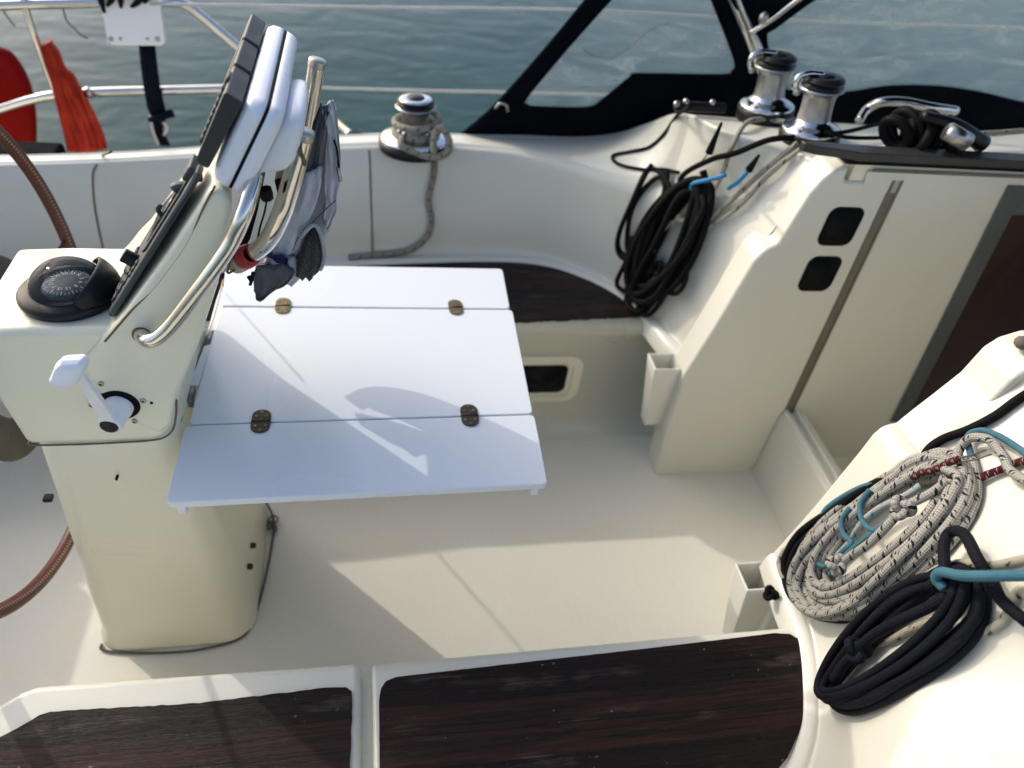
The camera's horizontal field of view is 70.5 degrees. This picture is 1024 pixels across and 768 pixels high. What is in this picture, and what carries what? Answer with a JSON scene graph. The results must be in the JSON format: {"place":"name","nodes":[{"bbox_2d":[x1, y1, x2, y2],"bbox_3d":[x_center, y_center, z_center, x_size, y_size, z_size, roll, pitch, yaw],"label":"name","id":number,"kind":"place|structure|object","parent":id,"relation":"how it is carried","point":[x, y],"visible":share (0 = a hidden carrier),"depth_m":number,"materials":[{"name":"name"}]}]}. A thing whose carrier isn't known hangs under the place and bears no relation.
{"place":"outdoors","nodes":[
{"label":"outdoors","id":0,"kind":"place"},
{"bbox_2d":[0,435,785,704],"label":"cockpit floor","id":1,"kind":"structure","parent":0,"point":[604,540],"depth_m":2.30,"materials":[{"name":"white plastic"}]},
{"bbox_2d":[0,146,267,651],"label":"steering pedestal","id":2,"kind":"object","parent":1,"relation":"on","point":[159,572],"visible":0.82,"depth_m":1.53,"materials":[{"name":"white plastic"}]},
{"bbox_2d":[0,125,76,618],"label":"helm","id":3,"kind":"object","parent":2,"relation":"attached to","point":[36,585],"visible":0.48,"depth_m":1.86,"materials":[{"name":"brown leather"}]},
{"bbox_2d":[0,255,39,461],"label":"wheel brake disc","id":4,"kind":"object","parent":3,"relation":"attached to","point":[14,445],"visible":0.23,"depth_m":1.76,"materials":[{"name":"metal"}]},
{"bbox_2d":[16,256,120,321],"bbox_3d":[-0.829,-0.195,1.350,0.179,0.072,0.172,-1,43,-11],"label":"compass","id":5,"kind":"object","parent":2,"relation":"on","point":[65,289],"visible":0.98,"depth_m":1.34,"materials":[{"name":"black plastic"}]},
{"bbox_2d":[49,354,140,432],"bbox_3d":[-0.753,0.017,1.317,0.082,0.254,0.130,-1,43,-11],"label":"engine lever","id":6,"kind":"object","parent":2,"relation":"attached to","point":[115,411],"visible":1,"depth_m":1.31,"materials":[{"name":"white plastic"}]},
{"bbox_2d":[108,155,203,316],"bbox_3d":[-0.628,-0.279,1.291,0.205,0.296,0.174,-1,43,-11],"label":"control panel","id":7,"kind":"object","parent":2,"relation":"attached to","point":[138,259],"visible":0.99,"depth_m":1.23,"materials":[{"name":"grey plastic"}]},
{"bbox_2d":[132,172,262,347],"bbox_3d":[-0.543,-0.194,1.234,0.261,0.340,0.079,-4,43,-14],"label":"grab rail","id":8,"kind":"object","parent":2,"relation":"attached to","point":[192,297],"visible":1,"depth_m":1.20,"materials":[{"name":"silver metal"}]},
{"bbox_2d":[196,14,308,245],"bbox_3d":[-0.462,-0.412,1.356,0.184,0.422,0.412,-1,43,-11],"label":"chart plotter","id":9,"kind":"object","parent":2,"relation":"attached to","point":[255,124],"visible":0.94,"depth_m":1.15,"materials":[{"name":"white plastic"}]},
{"bbox_2d":[257,202,266,237],"bbox_3d":[-0.454,-0.301,1.317,0.036,0.114,0.003,-1,43,-11],"label":"cable","id":10,"kind":"object","parent":9,"relation":"hanging from","point":[260,225],"visible":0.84,"depth_m":1.32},
{"bbox_2d":[222,126,314,272],"bbox_3d":[-0.489,-0.321,1.362,0.298,0.406,0.079,28,45,20],"label":"instrument rail","id":11,"kind":"object","parent":2,"relation":"attached to","point":[264,244],"visible":0.71,"depth_m":1.27,"materials":[{"name":"silver metal"}]},
{"bbox_2d":[226,244,259,285],"bbox_3d":[-0.517,-0.236,1.406,0.108,0.078,0.057,33,47,24],"label":"tube clamp","id":12,"kind":"object","parent":11,"relation":"attached to","point":[239,262],"visible":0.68,"depth_m":1.39,"materials":[{"name":"red plastic"}]},
{"bbox_2d":[297,148,306,165],"bbox_3d":[-0.350,-0.383,1.203,0.021,0.053,0.013,-24,51,-31],"label":"olive cord","id":13,"kind":"object","parent":11,"relation":"attached to","point":[301,155],"visible":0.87,"depth_m":1.20,"materials":[{"name":"green fabric"}]},
{"bbox_2d":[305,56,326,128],"bbox_3d":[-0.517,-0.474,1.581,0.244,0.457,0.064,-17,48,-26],"label":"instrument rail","id":14,"kind":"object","parent":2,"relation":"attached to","point":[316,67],"visible":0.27,"depth_m":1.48,"materials":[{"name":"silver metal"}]},
{"bbox_2d":[253,100,341,301],"bbox_3d":[-0.459,-0.383,1.536,0.201,0.454,0.136,-1,43,-11],"label":"sun hat","id":15,"kind":"object","parent":14,"relation":"hanging from","point":[295,254],"visible":0.87,"depth_m":1.55,"materials":[{"name":"fabric"}]},
{"bbox_2d":[167,266,546,513],"bbox_3d":[-0.369,-0.037,1.812,0.814,0.066,0.837,-1,43,-11],"label":"cockpit table","id":16,"kind":"object","parent":2,"relation":"attached to","point":[338,382],"visible":0.88,"depth_m":1.71,"materials":[{"name":"white paint"}]},
{"bbox_2d":[0,665,372,767],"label":"seat locker","id":17,"kind":"object","parent":1,"relation":"on","point":[318,717],"visible":0.99,"depth_m":1.41,"materials":[{"name":"brown wood"}]},
{"bbox_2d":[99,503,278,653],"bbox_3d":[-0.854,0.604,2.155,0.309,0.028,0.630,24,44,17],"label":"brown line","id":18,"kind":"object","parent":1,"relation":"on","point":[272,523],"visible":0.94,"depth_m":2.06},
{"bbox_2d":[0,262,655,454],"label":"seat locker","id":19,"kind":"object","parent":1,"relation":"on","point":[586,347],"visible":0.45,"depth_m":2.67,"materials":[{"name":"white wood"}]},
{"bbox_2d":[523,365,567,392],"bbox_3d":[0.092,-0.022,2.684,0.226,0.138,0.012,-1,43,-11],"label":"window glass","id":20,"kind":"structure","parent":19,"relation":"in","point":[539,378],"depth_m":2.68,"materials":[{"name":"black glass"}]},
{"bbox_2d":[521,354,582,401],"bbox_3d":[0.092,-0.023,2.686,0.330,0.224,0.030,-1,43,-11],"label":"window frame","id":21,"kind":"structure","parent":19,"relation":"in","point":[577,364],"depth_m":2.66,"materials":[{"name":"beige plastic"}]},
{"bbox_2d":[372,628,802,767],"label":"seat locker","id":22,"kind":"object","parent":1,"relation":"on","point":[730,700],"visible":0.95,"depth_m":1.52,"materials":[{"name":"brown wood"}]},
{"bbox_2d":[648,123,1023,630],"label":"companionway","id":23,"kind":"object","parent":1,"relation":"on","point":[866,297],"visible":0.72,"depth_m":2.28,"materials":[{"name":"white plastic"}]},
{"bbox_2d":[641,353,681,424],"bbox_3d":[0.514,0.033,2.521,0.139,0.300,0.085,-1,43,-11],"label":"handle pocket","id":24,"kind":"object","parent":23,"relation":"attached to","point":[661,377],"visible":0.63,"depth_m":2.47,"materials":[{"name":"plastic"}]},
{"bbox_2d":[460,0,1023,136],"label":"dodger","id":25,"kind":"object","parent":23,"relation":"attached to","point":[632,100],"visible":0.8,"depth_m":2.65,"materials":[{"name":"black fabric"}]},
{"bbox_2d":[728,0,801,74],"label":"dodger bow","id":26,"kind":"object","parent":25,"relation":"attached to","point":[748,29],"visible":0.79,"depth_m":2.31,"materials":[{"name":"silver metal"}]},
{"bbox_2d":[722,561,768,633],"bbox_3d":[0.641,0.606,1.982,0.139,0.300,0.085,-1,43,-11],"label":"handle pocket","id":27,"kind":"object","parent":23,"relation":"attached to","point":[747,604],"visible":0.54,"depth_m":1.92,"materials":[{"name":"plastic"}]},
{"bbox_2d":[778,70,845,148],"bbox_3d":[0.872,-0.776,2.059,0.173,0.210,0.172,34,48,25],"label":"winch","id":28,"kind":"object","parent":23,"relation":"on","point":[822,92],"visible":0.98,"depth_m":2.03,"materials":[{"name":"silver metal"}]},
{"bbox_2d":[677,135,794,182],"bbox_3d":[0.699,-0.637,2.161,0.379,0.267,0.107,18,43,10],"label":"black line","id":29,"kind":"object","parent":28,"relation":"attached to","point":[739,151],"visible":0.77,"depth_m":2.09,"materials":[{"name":"fabric"}]},
{"bbox_2d":[702,122,722,159],"bbox_3d":[0.586,-0.707,2.149,0.024,0.166,0.070,-1,43,-11],"label":"cord tag","id":30,"kind":"object","parent":29,"relation":"attached to","point":[710,147],"visible":0.94,"depth_m":2.12,"materials":[{"name":"black plastic"}]},
{"bbox_2d":[824,129,880,139],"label":"black line","id":31,"kind":"object","parent":28,"relation":"attached to","point":[842,136],"visible":0.72,"depth_m":2.03,"materials":[{"name":"fabric"}]},
{"bbox_2d":[828,122,878,135],"bbox_3d":[1.020,-0.743,2.098,0.313,0.012,0.018,-20,49,-28],"label":"black line","id":32,"kind":"object","parent":28,"relation":"attached to","point":[864,127],"visible":0.74,"depth_m":2.07,"materials":[{"name":"fabric"}]},
{"bbox_2d":[855,96,959,124],"bbox_3d":[1.204,-0.828,2.213,0.310,0.092,0.063,5,42,-4],"label":"deck handrail","id":33,"kind":"object","parent":23,"relation":"on","point":[869,107],"visible":0.94,"depth_m":2.19,"materials":[{"name":"silver metal"}]},
{"bbox_2d":[878,105,990,155],"bbox_3d":[1.155,-0.687,1.990,0.240,0.145,0.243,-27,53,-33],"label":"bungee bundle","id":34,"kind":"object","parent":23,"relation":"on","point":[925,129],"visible":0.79,"depth_m":1.96,"materials":[{"name":"black rubber"}]},
{"bbox_2d":[911,215,1023,410],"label":"door","id":35,"kind":"structure","parent":23,"relation":"in","point":[994,309],"depth_m":2.38,"materials":[{"name":"brown wood"}]},
{"bbox_2d":[981,128,1023,136],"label":"cream line","id":36,"kind":"object","parent":23,"relation":"on","point":[990,133],"visible":0.85,"depth_m":2.17,"materials":[{"name":"fabric"}]},
{"bbox_2d":[0,113,842,368],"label":"coaming","id":37,"kind":"object","parent":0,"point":[561,203],"visible":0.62,"depth_m":2.54,"materials":[{"name":"white plastic"}]},
{"bbox_2d":[0,141,65,154],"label":"stern cushion","id":38,"kind":"object","parent":37,"relation":"on","point":[27,147],"visible":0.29,"depth_m":2.38,"materials":[{"name":"black fabric"}]},
{"bbox_2d":[0,0,360,148],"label":"pushpit rail","id":39,"kind":"object","parent":37,"relation":"attached to","point":[26,6],"visible":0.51,"depth_m":2.64,"materials":[{"name":"silver metal"}]},
{"bbox_2d":[2,10,15,25],"bbox_3d":[-1.744,-1.272,2.509,0.031,0.066,0.008,-1,43,-11],"label":"hanging cord","id":40,"kind":"object","parent":39,"relation":"hanging from","point":[8,18],"visible":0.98,"depth_m":2.51,"materials":[{"name":"grey fabric"}]},
{"bbox_2d":[0,47,36,141],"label":"lifebuoy","id":41,"kind":"object","parent":39,"relation":"hanging from","point":[19,124],"visible":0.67,"depth_m":2.77,"materials":[{"name":"red plastic"}]},
{"bbox_2d":[41,40,107,152],"bbox_3d":[-1.620,-1.054,2.685,0.151,0.402,0.082,-1,43,-11],"label":"furled flag","id":42,"kind":"object","parent":39,"relation":"attached to","point":[82,128],"visible":1,"depth_m":2.68,"materials":[{"name":"fabric"}]},
{"bbox_2d":[62,9,87,38],"bbox_3d":[-1.538,-1.274,2.550,0.060,0.111,0.006,-1,43,-11],"label":"hanging cord","id":43,"kind":"object","parent":39,"relation":"hanging from","point":[74,28],"visible":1,"depth_m":2.56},
{"bbox_2d":[97,0,165,45],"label":"mounting plate","id":44,"kind":"object","parent":39,"relation":"attached to","point":[133,22],"visible":1,"depth_m":2.53,"materials":[{"name":"white plastic"}]},
{"bbox_2d":[139,45,174,145],"bbox_3d":[-1.328,-1.070,2.720,0.098,0.383,0.046,-1,43,-11],"label":"strap","id":45,"kind":"object","parent":44,"relation":"hanging from","point":[160,114],"visible":1,"depth_m":2.72,"materials":[{"name":"fabric"}]},
{"bbox_2d":[322,86,608,95],"bbox_3d":[0.568,-1.178,2.971,2.778,0.098,0.011,-1,43,-11],"label":"guard wire","id":46,"kind":"object","parent":39,"relation":"attached to","point":[452,91],"visible":0.37,"depth_m":2.83,"materials":[{"name":"silver metal"}]},
{"bbox_2d":[149,2,1023,28],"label":"guard wire","id":47,"kind":"object","parent":39,"relation":"attached to","point":[532,9],"visible":0.88,"depth_m":2.67,"materials":[{"name":"silver metal"}]},
{"bbox_2d":[582,22,669,58],"bbox_3d":[0.429,-1.307,2.751,0.324,0.150,0.006,-1,43,-11],"label":"hanging cord","id":48,"kind":"object","parent":47,"relation":"hanging from","point":[587,52],"visible":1,"depth_m":2.76,"materials":[{"name":"grey"}]},
{"bbox_2d":[379,93,452,162],"bbox_3d":[-0.322,-0.877,2.447,0.252,0.185,0.252,-1,43,-11],"label":"sheet winch","id":49,"kind":"object","parent":37,"relation":"on","point":[416,109],"visible":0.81,"depth_m":2.40,"materials":[{"name":"silver metal"}]},
{"bbox_2d":[348,110,451,260],"bbox_3d":[-0.404,-0.707,2.554,0.350,0.504,0.239,-1,43,-11],"label":"sheet rope","id":50,"kind":"object","parent":49,"relation":"hanging from","point":[436,127],"visible":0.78,"depth_m":2.41,"materials":[{"name":"grey fabric"}]},
{"bbox_2d":[611,105,691,173],"bbox_3d":[0.482,-0.751,2.219,0.173,0.450,0.661,3,42,-7],"label":"black line","id":51,"kind":"object","parent":37,"relation":"on","point":[675,117],"visible":0.94,"depth_m":2.50,"materials":[{"name":"fabric"}]},
{"bbox_2d":[614,163,714,317],"bbox_3d":[0.485,-0.489,2.423,0.121,0.557,0.375,-13,46,-23],"label":"rope coil","id":52,"kind":"object","parent":37,"relation":"hanging from","point":[642,245],"visible":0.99,"depth_m":2.40,"materials":[{"name":"black fabric"}]},
{"bbox_2d":[689,173,726,190],"bbox_3d":[0.587,-0.608,2.185,0.023,0.102,0.112,-23,51,-31],"label":"blue line","id":53,"kind":"object","parent":52,"relation":"attached to","point":[709,179],"visible":1,"depth_m":2.17,"materials":[{"name":"blue fabric"}]},
{"bbox_2d":[673,98,726,112],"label":"line block","id":54,"kind":"structure","parent":37,"relation":"on","point":[712,106],"depth_m":2.22,"materials":[{"name":"black plastic"}]},
{"bbox_2d":[654,141,798,252],"bbox_3d":[0.629,-0.552,2.228,0.324,0.483,0.066,24,44,16],"label":"cream line","id":55,"kind":"object","parent":37,"relation":"attached to","point":[756,177],"visible":0.78,"depth_m":2.12,"materials":[{"name":"fabric"}]},
{"bbox_2d":[727,171,748,189],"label":"blue line","id":56,"kind":"object","parent":55,"relation":"attached to","point":[740,179],"visible":1,"depth_m":2.12,"materials":[{"name":"blue fabric"}]},
{"bbox_2d":[745,154,759,172],"bbox_3d":[0.685,-0.618,2.097,0.024,0.114,0.045,-1,43,-11],"label":"cord tag","id":57,"kind":"object","parent":56,"relation":"attached to","point":[750,167],"visible":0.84,"depth_m":2.07,"materials":[{"name":"black plastic"}]},
{"bbox_2d":[714,117,785,191],"bbox_3d":[0.719,-0.698,2.196,0.240,0.217,0.100,-7,44,-17],"label":"cream line","id":58,"kind":"object","parent":37,"relation":"on","point":[743,125],"visible":0.73,"depth_m":2.14,"materials":[{"name":"fabric"}]},
{"bbox_2d":[708,147,800,228],"bbox_3d":[0.699,-0.563,2.134,0.190,0.318,0.032,18,43,10],"label":"cream line","id":59,"kind":"object","parent":37,"relation":"attached to","point":[764,179],"visible":0.96,"depth_m":2.11,"materials":[{"name":"fabric"}]},
{"bbox_2d":[736,49,797,126],"bbox_3d":[0.790,-0.894,2.189,0.173,0.210,0.172,34,48,25],"label":"winch","id":60,"kind":"object","parent":37,"relation":"on","point":[767,100],"visible":0.98,"depth_m":2.16,"materials":[{"name":"silver metal"}]},
{"bbox_2d":[0,0,1023,152],"bbox_3d":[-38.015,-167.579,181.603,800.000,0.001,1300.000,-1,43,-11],"label":"water","id":61,"kind":"structure","parent":0,"point":[496,50],"depth_m":8.29,"materials":[{"name":"teal liquid"}]},
{"bbox_2d":[759,331,1023,767],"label":"coaming","id":62,"kind":"object","parent":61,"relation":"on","point":[967,711],"visible":0.57,"depth_m":1.28,"materials":[{"name":"white plastic"}]},
{"bbox_2d":[763,585,779,600],"bbox_3d":[0.639,0.517,1.792,0.036,0.035,0.037,-1,43,-11],"label":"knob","id":63,"kind":"object","parent":62,"relation":"attached to","point":[770,593],"visible":1,"depth_m":1.78,"materials":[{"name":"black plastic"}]},
{"bbox_2d":[776,548,784,578],"bbox_3d":[0.698,0.470,1.722,0.030,0.148,0.227,-1,43,-11],"label":"cream rope","id":64,"kind":"object","parent":62,"relation":"on","point":[778,561],"visible":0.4,"depth_m":1.82,"materials":[{"name":"white fabric"}]},
{"bbox_2d":[780,390,1023,623],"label":"black rope","id":65,"kind":"object","parent":62,"relation":"on","point":[798,535],"visible":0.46,"depth_m":1.57,"materials":[{"name":"black fabric"}]},
{"bbox_2d":[787,433,1023,620],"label":"rope coil","id":66,"kind":"object","parent":62,"relation":"on","point":[953,494],"visible":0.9,"depth_m":1.44,"materials":[{"name":"white fabric"}]},
{"bbox_2d":[816,506,853,568],"bbox_3d":[0.718,0.363,1.623,0.024,0.188,0.089,11,42,2],"label":"blue rope","id":67,"kind":"object","parent":66,"relation":"attached to","point":[843,533],"visible":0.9,"depth_m":1.59,"materials":[{"name":"blue fabric"}]},
{"bbox_2d":[827,488,882,576],"bbox_3d":[0.734,0.316,1.555,0.042,0.229,0.117,8,42,-2],"label":"blue rope","id":68,"kind":"object","parent":66,"relation":"attached to","point":[860,504],"visible":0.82,"depth_m":1.53,"materials":[{"name":"blue fabric"}]},
{"bbox_2d":[834,483,922,554],"bbox_3d":[0.765,0.308,1.541,0.056,0.330,0.036,17,43,8],"label":"blue flecked rope","id":69,"kind":"object","parent":66,"relation":"in","point":[877,509],"visible":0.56,"depth_m":1.50,"materials":[{"name":"fabric"}]},
{"bbox_2d":[820,427,1023,513],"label":"blue rope","id":70,"kind":"object","parent":66,"relation":"attached to","point":[1015,446],"visible":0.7,"depth_m":1.40,"materials":[{"name":"blue fabric"}]},
{"bbox_2d":[909,449,991,480],"bbox_3d":[0.836,0.155,1.388,0.088,0.136,0.018,27,45,19],"label":"red whipping","id":71,"kind":"object","parent":66,"relation":"attached to","point":[919,473],"visible":1,"depth_m":1.39,"materials":[{"name":"fabric"}]},
{"bbox_2d":[977,457,1023,481],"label":"red rope","id":72,"kind":"object","parent":66,"relation":"on","point":[992,472],"visible":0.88,"depth_m":1.34,"materials":[{"name":"red fabric"}]},
{"bbox_2d":[813,525,1023,715],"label":"rope coil","id":73,"kind":"object","parent":62,"relation":"hanging from","point":[930,650],"visible":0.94,"depth_m":1.27,"materials":[{"name":"black fabric"}]},
{"bbox_2d":[930,567,1023,591],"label":"blue rope","id":74,"kind":"object","parent":73,"relation":"attached to","point":[938,574],"visible":1,"depth_m":1.14,"materials":[{"name":"blue fabric"}]},
{"bbox_2d":[868,554,1023,647],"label":"cream rope","id":75,"kind":"object","parent":62,"relation":"hanging from","point":[915,627],"visible":0.41,"depth_m":1.30,"materials":[{"name":"beige fabric"}]},
{"bbox_2d":[948,585,1023,636],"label":"cream rope","id":76,"kind":"object","parent":62,"relation":"on","point":[1003,619],"visible":0.63,"depth_m":1.15,"materials":[{"name":"beige fabric"}]}
]}

